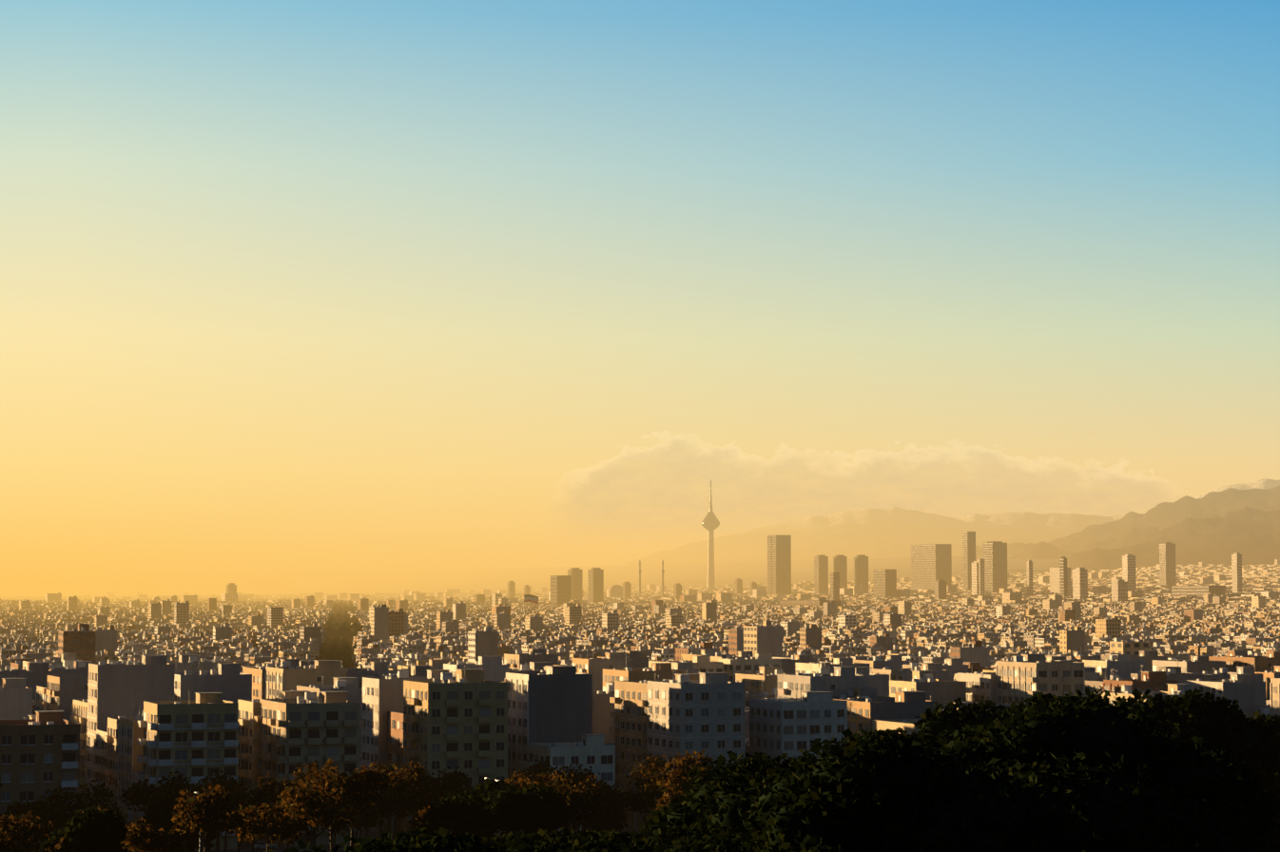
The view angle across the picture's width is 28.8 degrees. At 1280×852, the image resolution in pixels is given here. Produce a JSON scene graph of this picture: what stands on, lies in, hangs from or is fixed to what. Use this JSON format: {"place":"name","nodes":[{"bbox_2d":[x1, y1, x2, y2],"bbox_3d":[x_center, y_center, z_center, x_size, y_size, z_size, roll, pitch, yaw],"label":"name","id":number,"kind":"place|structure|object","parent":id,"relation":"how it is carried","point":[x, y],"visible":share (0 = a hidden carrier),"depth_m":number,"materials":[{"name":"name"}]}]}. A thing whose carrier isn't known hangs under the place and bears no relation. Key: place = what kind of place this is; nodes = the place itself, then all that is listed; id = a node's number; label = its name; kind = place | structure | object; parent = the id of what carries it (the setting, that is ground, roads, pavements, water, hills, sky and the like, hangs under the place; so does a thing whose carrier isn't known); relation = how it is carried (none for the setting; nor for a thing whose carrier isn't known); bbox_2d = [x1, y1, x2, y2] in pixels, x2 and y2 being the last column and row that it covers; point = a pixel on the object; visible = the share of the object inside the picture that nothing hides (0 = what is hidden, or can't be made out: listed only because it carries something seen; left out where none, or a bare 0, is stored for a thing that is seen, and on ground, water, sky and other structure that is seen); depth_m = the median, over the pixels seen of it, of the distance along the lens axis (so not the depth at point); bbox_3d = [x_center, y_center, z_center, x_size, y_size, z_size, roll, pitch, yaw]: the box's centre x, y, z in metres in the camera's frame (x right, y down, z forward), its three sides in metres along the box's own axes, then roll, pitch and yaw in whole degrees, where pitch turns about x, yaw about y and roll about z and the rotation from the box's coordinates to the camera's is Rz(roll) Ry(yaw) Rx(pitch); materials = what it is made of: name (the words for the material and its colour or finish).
{"place":"outdoors","nodes":[
{"label":"outdoors","id":0,"kind":"place"},
{"bbox_2d":[195,833,630,851],"bbox_3d":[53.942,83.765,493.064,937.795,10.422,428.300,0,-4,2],"label":"road","id":1,"kind":"structure","parent":0,"point":[275,849],"depth_m":446.61,"materials":[{"name":"grey asphalt"}]},
{"bbox_2d":[251,840,277,850],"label":"car","id":2,"kind":"object","parent":1,"relation":"on","point":[259,844],"visible":0.71,"depth_m":445.91,"materials":[{"name":"grey paint"}]},
{"bbox_2d":[129,774,639,851],"bbox_3d":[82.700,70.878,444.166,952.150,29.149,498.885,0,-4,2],"label":"street lamps","id":3,"kind":"object","parent":1,"relation":"on","point":[392,817],"visible":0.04,"depth_m":428.85,"materials":[{"name":"grey metal"}]},
{"bbox_2d":[298,840,633,851],"bbox_3d":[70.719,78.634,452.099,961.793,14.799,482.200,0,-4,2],"label":"cars","id":4,"kind":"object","parent":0,"point":[340,850],"depth_m":436.74,"materials":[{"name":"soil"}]},
{"bbox_2d":[0,552,1074,851],"bbox_3d":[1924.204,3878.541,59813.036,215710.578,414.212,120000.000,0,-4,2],"label":"ground","id":5,"kind":"structure","parent":0,"point":[687,575],"depth_m":25370.64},
{"bbox_2d":[523,594,538,615],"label":"flag on pole","id":6,"kind":"object","parent":5,"relation":"on","point":[531,598],"visible":0.96,"depth_m":4285.05,"materials":[{"name":"white fabric"}]},
{"bbox_2d":[606,560,664,597],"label":"mosque","id":7,"kind":"structure","parent":5,"relation":"on","point":[614,591],"depth_m":8571.42,"materials":[{"name":"stone"}]},
{"bbox_2d":[0,761,1278,851],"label":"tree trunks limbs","id":8,"kind":"object","parent":5,"relation":"on","point":[314,836],"depth_m":376.43,"materials":[{"name":"brown plant"}]},
{"bbox_2d":[0,749,725,851],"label":"autumn leaves","id":9,"kind":"object","parent":8,"relation":"attached to","point":[285,805],"visible":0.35,"depth_m":331.04,"materials":[{"name":"brown plant"}]},
{"bbox_2d":[0,687,1279,851],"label":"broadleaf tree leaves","id":10,"kind":"object","parent":8,"relation":"attached to","point":[1004,724],"visible":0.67,"depth_m":96.12,"materials":[{"name":"leaf"}]},
{"bbox_2d":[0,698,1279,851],"bbox_3d":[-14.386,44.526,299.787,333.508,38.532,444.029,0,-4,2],"label":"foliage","id":11,"kind":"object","parent":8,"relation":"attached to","point":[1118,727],"visible":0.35,"depth_m":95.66,"materials":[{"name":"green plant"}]},
{"bbox_2d":[0,643,1279,851],"bbox_3d":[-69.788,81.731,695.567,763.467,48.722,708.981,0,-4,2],"label":"city blocks","id":12,"kind":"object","parent":5,"relation":"on","point":[68,720],"visible":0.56,"depth_m":497.22,"materials":[{"name":"beige concrete"}]},
{"bbox_2d":[0,559,1279,673],"bbox_3d":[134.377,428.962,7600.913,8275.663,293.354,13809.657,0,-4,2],"label":"city blocks","id":13,"kind":"structure","parent":5,"relation":"on","point":[989,630],"depth_m":3154.16,"materials":[{"name":"beige concrete"}]},
{"bbox_2d":[91,531,1242,607],"bbox_3d":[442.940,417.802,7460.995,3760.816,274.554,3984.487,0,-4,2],"label":"high-rise buildings","id":14,"kind":"structure","parent":5,"relation":"on","point":[931,566],"depth_m":8356.90,"materials":[{"name":"grey concrete"}]},
{"bbox_2d":[700,480,719,591],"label":"telecommunications tower","id":15,"kind":"structure","parent":5,"relation":"on","point":[710,523],"depth_m":11767.28,"materials":[{"name":"concrete"}]},
{"bbox_3d":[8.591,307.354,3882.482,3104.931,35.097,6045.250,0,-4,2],"label":"distant tree trunks","id":16,"kind":"object","parent":5,"relation":"on","visible":0},
{"bbox_2d":[146,599,384,668],"bbox_3d":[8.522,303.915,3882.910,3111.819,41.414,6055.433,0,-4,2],"label":"distant street trees","id":17,"kind":"object","parent":16,"relation":"on","point":[340,630],"visible":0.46,"depth_m":2970.37,"materials":[{"name":"green plant"}]},
{"bbox_2d":[0,0,1279,582],"label":"sky","id":18,"kind":"structure","parent":0,"point":[286,286],"materials":[{"name":"blue"}]},
{"bbox_2d":[625,506,969,565],"bbox_3d":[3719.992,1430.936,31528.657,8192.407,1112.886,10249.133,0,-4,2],"label":"mountain ridge","id":19,"kind":"structure","parent":0,"point":[851,533],"depth_m":34342.98,"materials":[{"name":"brown stone"}]},
{"bbox_2d":[873,478,1279,558],"bbox_3d":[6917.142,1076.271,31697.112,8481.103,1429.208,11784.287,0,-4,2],"label":"mountain ridge","id":20,"kind":"structure","parent":0,"point":[1021,527],"depth_m":35072.79,"materials":[{"name":"brown stone"}]},
{"bbox_2d":[975,484,1279,572],"bbox_3d":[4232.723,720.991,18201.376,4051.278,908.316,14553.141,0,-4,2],"label":"mountain ridge","id":21,"kind":"structure","parent":0,"point":[1214,528],"depth_m":16348.33,"materials":[{"name":"brown stone"}]}
]}

